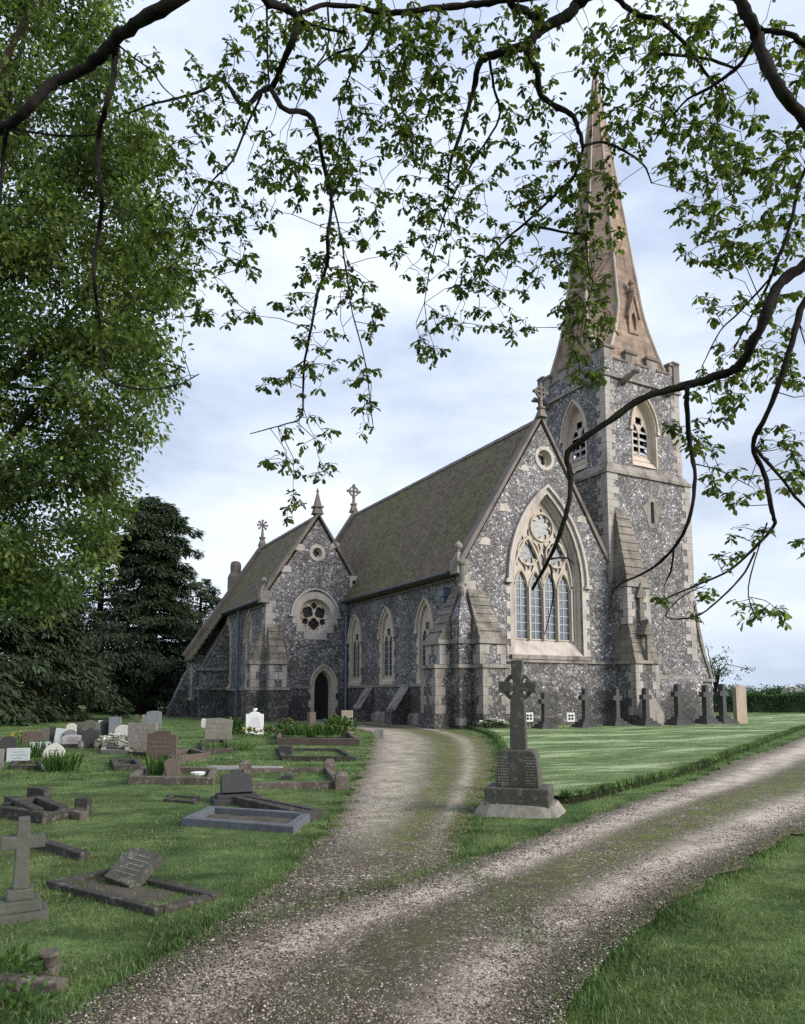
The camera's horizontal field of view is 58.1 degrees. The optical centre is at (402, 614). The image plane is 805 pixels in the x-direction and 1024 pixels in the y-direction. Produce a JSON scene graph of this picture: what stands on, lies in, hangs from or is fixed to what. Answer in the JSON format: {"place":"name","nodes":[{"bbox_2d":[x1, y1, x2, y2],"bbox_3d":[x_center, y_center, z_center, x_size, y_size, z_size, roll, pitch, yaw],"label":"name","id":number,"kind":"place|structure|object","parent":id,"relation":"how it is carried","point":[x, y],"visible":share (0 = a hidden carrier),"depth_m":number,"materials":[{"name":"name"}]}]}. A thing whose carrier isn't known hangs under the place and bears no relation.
{"place":"outdoors","nodes":[
{"label":"outdoors","id":0,"kind":"place"},
{"bbox_2d":[275,717,296,735],"bbox_3d":[-4.117,3.984,25.831,0.916,0.695,0.749,0,-6,0],"label":"grave plant","id":1,"kind":"object","parent":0,"point":[283,721],"visible":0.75,"depth_m":25.79,"materials":[{"name":"green plant"}]},
{"bbox_2d":[119,720,495,985],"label":"path","id":2,"kind":"structure","parent":0,"point":[411,759],"depth_m":10.42,"materials":[{"name":"grey gravel"}]},
{"bbox_2d":[0,695,804,1023],"bbox_3d":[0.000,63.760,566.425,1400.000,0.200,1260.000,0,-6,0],"label":"ground","id":3,"kind":"structure","parent":0,"point":[236,871],"depth_m":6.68,"materials":[{"name":"green plant"}]},
{"bbox_2d":[0,749,4,766],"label":"headstone","id":4,"kind":"object","parent":3,"relation":"on","point":[2,751],"visible":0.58,"depth_m":16.20,"materials":[{"name":"grey stone"}]},
{"bbox_2d":[0,736,16,760],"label":"headstone","id":5,"kind":"object","parent":3,"relation":"on","point":[6,742],"visible":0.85,"depth_m":17.55,"materials":[{"name":"grey stone"}]},
{"bbox_2d":[6,748,29,761],"bbox_3d":[-9.214,3.443,17.368,0.499,0.490,0.104,2,-7,-16],"label":"headstone","id":6,"kind":"object","parent":3,"relation":"on","point":[17,754],"visible":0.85,"depth_m":17.33,"materials":[{"name":"stone"}]},
{"bbox_2d":[1,797,34,806],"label":"kerb stone","id":7,"kind":"object","parent":3,"relation":"on","point":[29,799],"visible":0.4,"depth_m":10.47,"materials":[{"name":"grey stone"}]},
{"bbox_2d":[4,795,42,810],"bbox_3d":[-5.258,2.705,10.026,0.130,0.240,1.564,5,-8,-40],"label":"kerb stone","id":8,"kind":"object","parent":3,"relation":"on","point":[18,801],"visible":0.48,"depth_m":9.95,"materials":[{"name":"grey stone"}]},
{"bbox_2d":[0,816,48,924],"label":"grave cross","id":9,"kind":"object","parent":3,"relation":"on","point":[21,900],"visible":0.99,"depth_m":5.26,"materials":[{"name":"grey stone"}]},
{"bbox_2d":[10,760,40,769],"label":"kerbed grave","id":10,"kind":"object","parent":3,"relation":"on","point":[15,765],"visible":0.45,"depth_m":15.74,"materials":[{"name":"stone"}]},
{"bbox_2d":[0,806,51,823],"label":"kerb stone","id":11,"kind":"object","parent":3,"relation":"on","point":[11,812],"visible":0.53,"depth_m":9.50,"materials":[{"name":"grey stone"}]},
{"bbox_2d":[0,943,55,989],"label":"weed clump","id":12,"kind":"object","parent":3,"relation":"on","point":[12,955],"visible":0.87,"depth_m":4.13,"materials":[{"name":"green plant"}]},
{"bbox_2d":[0,975,62,1017],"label":"weed clump","id":13,"kind":"object","parent":3,"relation":"on","point":[26,988],"visible":0.98,"depth_m":3.78,"materials":[{"name":"green plant"}]},
{"bbox_2d":[0,972,66,993],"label":"kerb stone","id":14,"kind":"object","parent":3,"relation":"on","point":[55,982],"visible":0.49,"depth_m":4.00,"materials":[{"name":"grey stone"}]},
{"bbox_2d":[22,731,44,747],"bbox_3d":[-10.990,3.797,21.548,0.591,0.685,0.100,2,-7,-16],"label":"headstone","id":15,"kind":"object","parent":3,"relation":"on","point":[33,736],"visible":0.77,"depth_m":21.52,"materials":[{"name":"brown stone"}]},
{"bbox_2d":[17,739,54,758],"bbox_3d":[-9.300,3.352,18.297,1.049,0.526,0.818,0,-6,0],"label":"daffodil clump","id":16,"kind":"object","parent":3,"relation":"on","point":[35,750],"visible":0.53,"depth_m":18.24,"materials":[{"name":"green plant"}]},
{"bbox_2d":[27,786,51,798],"bbox_3d":[-5.588,2.799,11.140,0.407,0.280,0.130,-3,-7,28],"label":"kerb stone","id":17,"kind":"object","parent":3,"relation":"on","point":[38,791],"visible":0.52,"depth_m":11.08,"materials":[{"name":"grey stone"}]},
{"bbox_2d":[0,545,84,725],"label":"yew tree","id":18,"kind":"object","parent":3,"relation":"on","point":[16,667],"visible":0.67,"depth_m":36.39,"materials":[{"name":"green plant"}]},
{"bbox_2d":[43,728,49,741],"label":"headstone","id":19,"kind":"object","parent":3,"relation":"on","point":[46,731],"visible":0.51,"depth_m":23.15,"materials":[{"name":"grey stone"}]},
{"bbox_2d":[35,948,61,975],"bbox_3d":[-2.069,2.050,4.237,0.124,0.155,0.124,0,-6,0],"label":"grave vase","id":20,"kind":"object","parent":3,"relation":"on","point":[49,956],"visible":0.66,"depth_m":4.21,"materials":[{"name":"stone"}]},
{"bbox_2d":[32,795,68,810],"bbox_3d":[-5.043,2.755,10.343,0.130,0.200,1.371,5,-8,-41],"label":"kerb stone","id":21,"kind":"object","parent":3,"relation":"on","point":[46,804],"visible":0.49,"depth_m":10.24,"materials":[{"name":"grey stone"}]},
{"bbox_2d":[48,727,56,742],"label":"headstone","id":22,"kind":"object","parent":3,"relation":"on","point":[52,733],"visible":0.47,"depth_m":23.49,"materials":[{"name":"grey stone"}]},
{"bbox_2d":[41,743,64,769],"bbox_3d":[-7.611,3.175,15.822,0.478,0.747,0.104,3,-7,-22],"label":"headstone","id":23,"kind":"object","parent":3,"relation":"on","point":[52,747],"visible":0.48,"depth_m":15.80,"materials":[{"name":"stone"}]},
{"bbox_2d":[35,807,84,823],"bbox_3d":[-4.513,2.687,9.569,0.130,0.200,0.657,-3,-7,27],"label":"kerb stone","id":24,"kind":"object","parent":3,"relation":"on","point":[59,815],"visible":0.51,"depth_m":9.50,"materials":[{"name":"grey stone"}]},
{"bbox_2d":[33,746,87,771],"bbox_3d":[-7.348,3.089,15.537,1.123,0.535,0.850,2,-6,-14],"label":"daffodil clump","id":25,"kind":"object","parent":3,"relation":"on","point":[64,764],"visible":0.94,"depth_m":15.45,"materials":[{"name":"green plant"}]},
{"bbox_2d":[54,728,66,743],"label":"headstone","id":26,"kind":"object","parent":3,"relation":"on","point":[59,733],"visible":0.52,"depth_m":23.15,"materials":[{"name":"white stone"}]},
{"bbox_2d":[35,838,89,860],"bbox_3d":[-3.592,2.467,7.521,1.271,0.180,0.110,-5,-8,41],"label":"kerb stone","id":27,"kind":"object","parent":3,"relation":"on","point":[59,848],"visible":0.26,"depth_m":7.33,"materials":[{"name":"grey stone"}]},
{"bbox_2d":[0,571,132,723],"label":"yew tree","id":28,"kind":"object","parent":3,"relation":"on","point":[53,645],"visible":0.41,"depth_m":41.17,"materials":[{"name":"green plant"}]},
{"bbox_2d":[60,735,80,747],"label":"headstone","id":29,"kind":"object","parent":3,"relation":"on","point":[70,741],"visible":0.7,"depth_m":21.76,"materials":[{"name":"stone"}]},
{"bbox_2d":[57,808,88,819],"bbox_3d":[-4.410,2.704,9.686,0.539,0.180,0.130,-4,-8,35],"label":"kerb stone","id":30,"kind":"object","parent":3,"relation":"on","point":[79,814],"visible":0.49,"depth_m":9.55,"materials":[{"name":"grey stone"}]},
{"bbox_2d":[74,797,91,811],"bbox_3d":[-4.465,2.696,10.127,0.190,0.280,0.130,0,-6,4],"label":"kerb stone","id":31,"kind":"object","parent":3,"relation":"on","point":[85,803],"visible":0.52,"depth_m":10.07,"materials":[{"name":"grey stone"}]},
{"bbox_2d":[77,728,101,748],"bbox_3d":[-9.176,3.686,21.267,0.612,0.713,0.492,2,-6,-14],"label":"headstone","id":32,"kind":"object","parent":3,"relation":"on","point":[89,736],"visible":0.81,"depth_m":21.28,"materials":[{"name":"grey stone"}]},
{"bbox_2d":[82,720,96,730],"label":"headstone","id":33,"kind":"object","parent":3,"relation":"on","point":[87,724],"visible":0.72,"depth_m":23.45,"materials":[{"name":"grey stone"}]},
{"bbox_2d":[54,544,141,711],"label":"yew tree","id":34,"kind":"object","parent":3,"relation":"on","point":[113,589],"visible":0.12,"depth_m":61.71,"materials":[{"name":"green plant"}]},
{"bbox_2d":[100,721,108,734],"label":"headstone","id":35,"kind":"object","parent":3,"relation":"on","point":[104,727],"visible":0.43,"depth_m":27.08,"materials":[{"name":"black stone"}]},
{"bbox_2d":[0,0,214,632],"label":"broadleaf tree","id":36,"kind":"object","parent":3,"relation":"on","point":[76,455],"visible":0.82,"depth_m":13.91,"materials":[{"name":"green plant"}]},
{"bbox_2d":[108,717,121,734],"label":"headstone","id":37,"kind":"object","parent":3,"relation":"on","point":[114,722],"visible":0.65,"depth_m":26.91,"materials":[{"name":"stone"}]},
{"bbox_2d":[100,741,132,754],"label":"kerbed grave","id":38,"kind":"object","parent":3,"relation":"on","point":[106,748],"visible":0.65,"depth_m":19.15,"materials":[{"name":"stone"}]},
{"bbox_2d":[94,733,128,746],"bbox_3d":[-8.081,3.519,20.363,1.055,0.392,0.723,0,-6,0],"label":"flower bunch","id":39,"kind":"object","parent":38,"relation":"on","point":[111,736],"visible":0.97,"depth_m":20.29,"materials":[{"name":"white plant"}]},
{"bbox_2d":[115,725,127,747],"bbox_3d":[-8.105,3.632,21.044,0.487,0.859,0.100,1,-6,-12],"label":"headstone","id":40,"kind":"object","parent":3,"relation":"on","point":[122,729],"visible":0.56,"depth_m":21.00,"materials":[{"name":"white stone"}]},
{"bbox_2d":[110,759,144,770],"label":"kerbed grave","id":41,"kind":"object","parent":3,"relation":"on","point":[126,765],"visible":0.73,"depth_m":15.79,"materials":[{"name":"stone"}]},
{"bbox_2d":[46,847,220,916],"bbox_3d":[-2.177,2.217,5.950,1.501,0.413,0.708,-4,-8,34],"label":"kerbed grave","id":42,"kind":"object","parent":3,"relation":"on","point":[133,868],"visible":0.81,"depth_m":5.96,"materials":[{"name":"stone"}]},
{"bbox_2d":[66,495,204,713],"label":"yew tree","id":43,"kind":"object","parent":3,"relation":"on","point":[151,607],"visible":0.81,"depth_m":56.43,"materials":[{"name":"green plant"}]},
{"bbox_2d":[127,723,157,755],"bbox_3d":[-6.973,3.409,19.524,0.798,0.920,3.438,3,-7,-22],"label":"headstone","id":44,"kind":"object","parent":3,"relation":"on","point":[137,735],"visible":0.58,"depth_m":20.29,"materials":[{"name":"stone"}]},
{"bbox_2d":[146,711,161,728],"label":"headstone","id":45,"kind":"object","parent":3,"relation":"on","point":[153,716],"visible":0.73,"depth_m":31.46,"materials":[{"name":"stone"}]},
{"bbox_2d":[128,758,216,784],"bbox_3d":[-4.295,2.987,13.693,1.517,0.549,2.347,1,-6,-13],"label":"kerbed grave","id":46,"kind":"object","parent":3,"relation":"on","point":[173,772],"visible":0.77,"depth_m":13.02,"materials":[{"name":"stone"}]},
{"bbox_2d":[142,750,187,774],"bbox_3d":[-4.623,2.868,14.125,0.776,0.469,0.826,5,-8,-41],"label":"grave plant","id":47,"kind":"object","parent":46,"relation":"on","point":[158,766],"visible":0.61,"depth_m":13.98,"materials":[{"name":"green plant"}]},
{"bbox_2d":[147,730,209,761],"bbox_3d":[-5.476,3.306,18.108,1.428,0.864,2.210,-3,-7,25],"label":"kerbed grave","id":48,"kind":"object","parent":3,"relation":"on","point":[159,741],"visible":0.74,"depth_m":17.61,"materials":[{"name":"stone"}]},
{"bbox_2d":[163,794,199,803],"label":"kerbed grave","id":49,"kind":"object","parent":3,"relation":"on","point":[173,798],"visible":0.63,"depth_m":10.98,"materials":[{"name":"stone"}]},
{"bbox_2d":[157,578,221,709],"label":"yew tree","id":50,"kind":"object","parent":3,"relation":"on","point":[206,598],"visible":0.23,"depth_m":72.08,"materials":[{"name":"green plant"}]},
{"bbox_2d":[200,739,232,753],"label":"kerbed grave","id":51,"kind":"object","parent":3,"relation":"on","point":[228,749],"visible":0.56,"depth_m":19.58,"materials":[{"name":"stone"}]},
{"bbox_2d":[196,739,255,750],"bbox_3d":[-4.918,3.641,20.300,1.733,0.316,0.837,0,-6,0],"label":"grave plant","id":52,"kind":"object","parent":51,"relation":"on","point":[222,744],"visible":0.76,"depth_m":20.30,"materials":[{"name":"green plant"}]},
{"bbox_2d":[205,718,232,738],"bbox_3d":[-6.415,4.061,25.273,0.948,0.917,0.152,1,-6,-8],"label":"headstone","id":53,"kind":"object","parent":3,"relation":"on","point":[218,728],"visible":0.92,"depth_m":25.23,"materials":[{"name":"stone"}]},
{"bbox_2d":[228,716,245,733],"bbox_3d":[-6.427,4.305,27.802,0.930,0.852,0.811,0,-6,0],"label":"grave plant","id":54,"kind":"object","parent":3,"relation":"on","point":[236,723],"visible":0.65,"depth_m":27.80,"materials":[{"name":"green plant"}]},
{"bbox_2d":[181,806,309,833],"bbox_3d":[-1.949,2.653,9.156,1.861,0.255,0.973,-2,-7,21],"label":"kerbed grave","id":55,"kind":"object","parent":3,"relation":"on","point":[250,819],"visible":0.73,"depth_m":9.04,"materials":[{"name":"grey stone"}]},
{"bbox_2d":[208,765,282,771],"bbox_3d":[-3.418,3.292,15.380,1.600,0.110,0.800,-1,-6,9],"label":"flat tombstone","id":56,"kind":"object","parent":3,"relation":"on","point":[231,768],"visible":0.31,"depth_m":15.34,"materials":[{"name":"stone"}]},
{"bbox_2d":[246,708,263,733],"bbox_3d":[-5.664,4.157,27.776,0.671,1.165,0.120,1,-6,-7],"label":"headstone","id":57,"kind":"object","parent":3,"relation":"on","point":[254,718],"visible":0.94,"depth_m":27.74,"materials":[{"name":"white stone"}]},
{"bbox_2d":[210,771,322,821],"bbox_3d":[-1.946,2.596,10.281,0.846,0.611,2.610,6,-8,-41],"label":"kerbed grave","id":58,"kind":"object","parent":3,"relation":"on","point":[236,787],"visible":0.68,"depth_m":10.60,"materials":[{"name":"stone"}]},
{"bbox_2d":[259,724,276,735],"bbox_3d":[-4.962,4.288,26.707,0.730,0.526,0.488,0,-6,0],"label":"flower bunch","id":59,"kind":"object","parent":3,"relation":"on","point":[266,728],"visible":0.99,"depth_m":26.68,"materials":[{"name":"green plant"}]},
{"bbox_2d":[239,759,348,789],"bbox_3d":[-2.129,3.066,13.666,2.007,0.450,2.746,1,-6,-9],"label":"kerbed grave","id":60,"kind":"object","parent":3,"relation":"on","point":[338,780],"visible":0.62,"depth_m":13.54,"materials":[{"name":"stone"}]},
{"bbox_2d":[275,745,356,761],"bbox_3d":[-2.351,3.657,19.037,1.791,0.425,3.501,1,-6,-13],"label":"kerbed grave","id":61,"kind":"object","parent":3,"relation":"on","point":[285,752],"visible":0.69,"depth_m":18.79,"materials":[{"name":"stone"}]},
{"bbox_2d":[277,710,383,745],"bbox_3d":[-2.534,3.998,25.718,3.705,1.100,8.058,1,-6,-9],"label":"kerbed grave","id":62,"kind":"object","parent":3,"relation":"on","point":[350,738],"visible":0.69,"depth_m":22.31,"materials":[{"name":"brown stone"}]},
{"bbox_2d":[276,721,343,735],"bbox_3d":[-3.129,3.865,24.805,2.321,0.534,1.119,0,-6,0],"label":"grave plant","id":63,"kind":"object","parent":62,"relation":"on","point":[314,730],"visible":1,"depth_m":24.65,"materials":[{"name":"green plant"}]},
{"bbox_2d":[318,714,359,736],"bbox_3d":[-2.194,3.815,25.034,1.435,0.809,1.064,0,-6,0],"label":"grave plant","id":64,"kind":"object","parent":62,"relation":"on","point":[331,721],"visible":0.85,"depth_m":24.94,"materials":[{"name":"green plant"}]},
{"bbox_2d":[0,0,804,634],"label":"oak tree","id":65,"kind":"object","parent":3,"relation":"on","point":[506,52],"visible":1,"depth_m":6.72,"materials":[{"name":"green plant"}]},
{"bbox_2d":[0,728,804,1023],"bbox_3d":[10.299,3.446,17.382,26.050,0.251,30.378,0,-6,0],"label":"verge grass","id":66,"kind":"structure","parent":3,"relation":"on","point":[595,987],"depth_m":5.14,"materials":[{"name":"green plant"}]},
{"bbox_2d":[0,723,804,780],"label":"grass","id":67,"kind":"structure","parent":3,"relation":"on","point":[96,768],"depth_m":17.43,"materials":[{"name":"green plant"}]},
{"bbox_2d":[166,43,714,728],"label":"church","id":68,"kind":"structure","parent":3,"relation":"on","point":[420,603],"depth_m":38.27,"materials":[{"name":"beige stone"}]},
{"bbox_2d":[225,617,231,689],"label":"window","id":69,"kind":"structure","parent":68,"relation":"in","point":[229,658],"depth_m":47.88,"materials":[{"name":"beige stone"}]},
{"bbox_2d":[244,610,253,686],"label":"window","id":70,"kind":"structure","parent":68,"relation":"in","point":[248,635],"depth_m":44.08,"materials":[{"name":"beige stone"}]},
{"bbox_2d":[289,588,341,639],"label":"rose window","id":71,"kind":"structure","parent":68,"relation":"in","point":[315,614],"depth_m":42.79,"materials":[{"name":"stone"}]},
{"bbox_2d":[309,544,324,560],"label":"round window","id":72,"kind":"structure","parent":68,"relation":"in","point":[317,552],"depth_m":43.12,"materials":[{"name":"stone"}]},
{"bbox_2d":[314,672,327,718],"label":"door","id":73,"kind":"structure","parent":68,"relation":"in","point":[321,683],"depth_m":42.64,"materials":[{"name":"wood"}]},
{"bbox_2d":[347,614,361,685],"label":"window","id":74,"kind":"structure","parent":68,"relation":"in","point":[354,638],"depth_m":42.38,"materials":[{"name":"beige stone"}]},
{"bbox_2d":[377,606,395,684],"bbox_3d":[-0.796,1.625,38.575,0.310,4.169,1.910,3,-7,-28],"label":"window","id":75,"kind":"structure","parent":68,"relation":"in","point":[386,629],"depth_m":38.82,"materials":[{"name":"beige stone"}]},
{"bbox_2d":[414,597,434,683],"bbox_3d":[1.154,1.232,34.990,0.310,4.169,1.910,3,-7,-28],"label":"window","id":76,"kind":"structure","parent":68,"relation":"in","point":[425,619],"depth_m":35.41,"materials":[{"name":"beige stone"}]},
{"bbox_2d":[535,446,554,470],"bbox_3d":[6.826,-7.600,35.504,1.200,1.200,0.470,3,-7,-28],"label":"round window","id":77,"kind":"structure","parent":68,"relation":"in","point":[544,457],"depth_m":35.51,"materials":[{"name":"stone"}]},
{"bbox_2d":[504,484,591,660],"bbox_3d":[6.894,-2.081,34.941,5.210,8.505,0.780,3,-7,-28],"label":"window","id":78,"kind":"structure","parent":68,"relation":"in","point":[535,533],"depth_m":35.22,"materials":[{"name":"stone"}]},
{"bbox_2d":[559,400,588,471],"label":"window","id":79,"kind":"structure","parent":68,"relation":"in","point":[568,428],"depth_m":40.30,"materials":[{"name":"beige stone"}]},
{"bbox_2d":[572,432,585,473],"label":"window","id":80,"kind":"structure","parent":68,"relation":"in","point":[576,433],"depth_m":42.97,"materials":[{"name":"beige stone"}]},
{"bbox_2d":[633,427,649,468],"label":"window","id":81,"kind":"structure","parent":68,"relation":"in","point":[643,436],"depth_m":41.88,"materials":[{"name":"beige stone"}]},
{"bbox_2d":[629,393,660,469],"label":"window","id":82,"kind":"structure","parent":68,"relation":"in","point":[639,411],"depth_m":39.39,"materials":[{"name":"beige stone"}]},
{"bbox_2d":[643,496,661,528],"bbox_3d":[13.145,-5.405,38.545,1.420,1.700,0.420,3,-7,-28],"label":"slit window","id":83,"kind":"structure","parent":68,"relation":"in","point":[652,511],"depth_m":38.41,"materials":[{"name":"stone"}]},
{"bbox_2d":[477,718,509,727],"bbox_3d":[3.763,4.502,30.011,1.475,0.516,0.725,0,-6,0],"label":"flower bunch","id":84,"kind":"object","parent":3,"relation":"on","point":[486,721],"visible":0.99,"depth_m":29.92,"materials":[{"name":"white plant"}]},
{"bbox_2d":[473,660,565,818],"bbox_3d":[1.645,1.744,10.237,1.363,2.201,1.150,-2,-7,17],"label":"celtic cross","id":85,"kind":"object","parent":3,"relation":"on","point":[517,788],"visible":0.99,"depth_m":9.93,"materials":[{"name":"stone"}]},
{"bbox_2d":[526,713,532,727],"bbox_3d":[5.307,4.477,30.352,0.340,0.760,0.069,1,-6,-6],"label":"marker sign","id":86,"kind":"object","parent":3,"relation":"on","point":[529,717],"visible":0.69,"depth_m":30.34,"materials":[{"name":"white plastic"}]},
{"bbox_2d":[531,693,558,728],"bbox_3d":[6.019,4.094,30.708,0.939,1.572,0.751,4,-7,-31],"label":"grave cross","id":87,"kind":"object","parent":3,"relation":"on","point":[544,702],"visible":0.94,"depth_m":30.59,"materials":[{"name":"grey stone"}]},
{"bbox_2d":[567,713,574,727],"bbox_3d":[7.105,4.514,30.587,0.340,0.760,0.069,1,-6,-6],"label":"marker sign","id":88,"kind":"object","parent":3,"relation":"on","point":[570,717],"visible":0.98,"depth_m":30.57,"materials":[{"name":"white plastic"}]},
{"bbox_2d":[571,688,600,727],"bbox_3d":[8.022,4.105,31.782,1.049,1.749,0.839,3,-7,-25],"label":"grave cross","id":89,"kind":"object","parent":3,"relation":"on","point":[585,721],"visible":0.93,"depth_m":31.66,"materials":[{"name":"grey stone"}]},
{"bbox_2d":[602,689,631,725],"bbox_3d":[9.642,4.213,32.669,1.026,1.711,0.820,3,-7,-28],"label":"grave cross","id":90,"kind":"object","parent":3,"relation":"on","point":[616,719],"visible":0.95,"depth_m":32.55,"materials":[{"name":"grey stone"}]},
{"bbox_2d":[632,688,661,725],"bbox_3d":[11.335,4.321,33.757,1.087,1.810,0.869,4,-7,-29],"label":"grave cross","id":91,"kind":"object","parent":3,"relation":"on","point":[645,719],"visible":0.94,"depth_m":33.63,"materials":[{"name":"grey stone"}]},
{"bbox_2d":[665,684,694,724],"bbox_3d":[13.220,4.336,34.776,1.204,1.999,0.963,3,-7,-24],"label":"grave cross","id":92,"kind":"object","parent":3,"relation":"on","point":[678,717],"visible":0.93,"depth_m":34.64,"materials":[{"name":"grey stone"}]},
{"bbox_2d":[691,685,721,723],"bbox_3d":[14.824,4.416,35.421,1.169,1.943,0.935,4,-7,-31],"label":"grave cross","id":93,"kind":"object","parent":3,"relation":"on","point":[705,694],"visible":0.92,"depth_m":35.29,"materials":[{"name":"grey stone"}]},
{"bbox_2d":[714,684,739,723],"bbox_3d":[15.941,4.464,36.109,1.221,2.027,0.977,4,-7,-30],"label":"grave cross","id":94,"kind":"object","parent":3,"relation":"on","point":[721,693],"visible":0.87,"depth_m":35.98,"materials":[{"name":"grey stone"}]},
{"bbox_2d":[704,646,755,693],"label":"young tree","id":95,"kind":"object","parent":3,"relation":"on","point":[717,673],"visible":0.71,"depth_m":65.54,"materials":[{"name":"green plant"}]},
{"bbox_2d":[717,684,755,693],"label":"tree","id":96,"kind":"object","parent":3,"relation":"on","point":[728,690],"visible":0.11,"depth_m":147.93,"materials":[{"name":"green plant"}]},
{"bbox_2d":[732,685,747,723],"bbox_3d":[17.126,4.595,36.787,0.780,2.068,0.220,3,-7,-28],"label":"headstone","id":97,"kind":"object","parent":3,"relation":"on","point":[739,704],"visible":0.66,"depth_m":36.66,"materials":[{"name":"beige stone"}]},
{"bbox_2d":[713,691,804,712],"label":"hedge","id":98,"kind":"object","parent":3,"relation":"on","point":[776,703],"visible":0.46,"depth_m":59.74,"materials":[{"name":"green plant"}]},
{"bbox_2d":[751,683,804,694],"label":"tree","id":99,"kind":"object","parent":3,"relation":"on","point":[776,689],"visible":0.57,"depth_m":158.10,"materials":[{"name":"green plant"}]},
{"bbox_2d":[781,686,803,694],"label":"flowering shrub","id":100,"kind":"object","parent":3,"relation":"on","point":[792,688],"visible":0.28,"depth_m":71.91,"materials":[{"name":"white plant"}]},
{"bbox_2d":[0,0,804,693],"label":"sky","id":101,"kind":"structure","parent":0,"point":[427,420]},
{"bbox_2d":[49,737,804,1023],"bbox_3d":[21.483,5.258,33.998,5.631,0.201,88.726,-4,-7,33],"label":"driveway","id":102,"kind":"structure","parent":0,"point":[777,768],"depth_m":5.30,"materials":[{"name":"grey gravel"}]},
{"bbox_2d":[468,725,804,803],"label":"edge grass","id":103,"kind":"structure","parent":0,"point":[495,736],"depth_m":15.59,"materials":[{"name":"green plant"}]},
{"bbox_2d":[477,714,804,795],"bbox_3d":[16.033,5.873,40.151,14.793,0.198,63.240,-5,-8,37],"label":"lawn","id":104,"kind":"structure","parent":0,"point":[629,759],"depth_m":20.60,"materials":[{"name":"green plant"}]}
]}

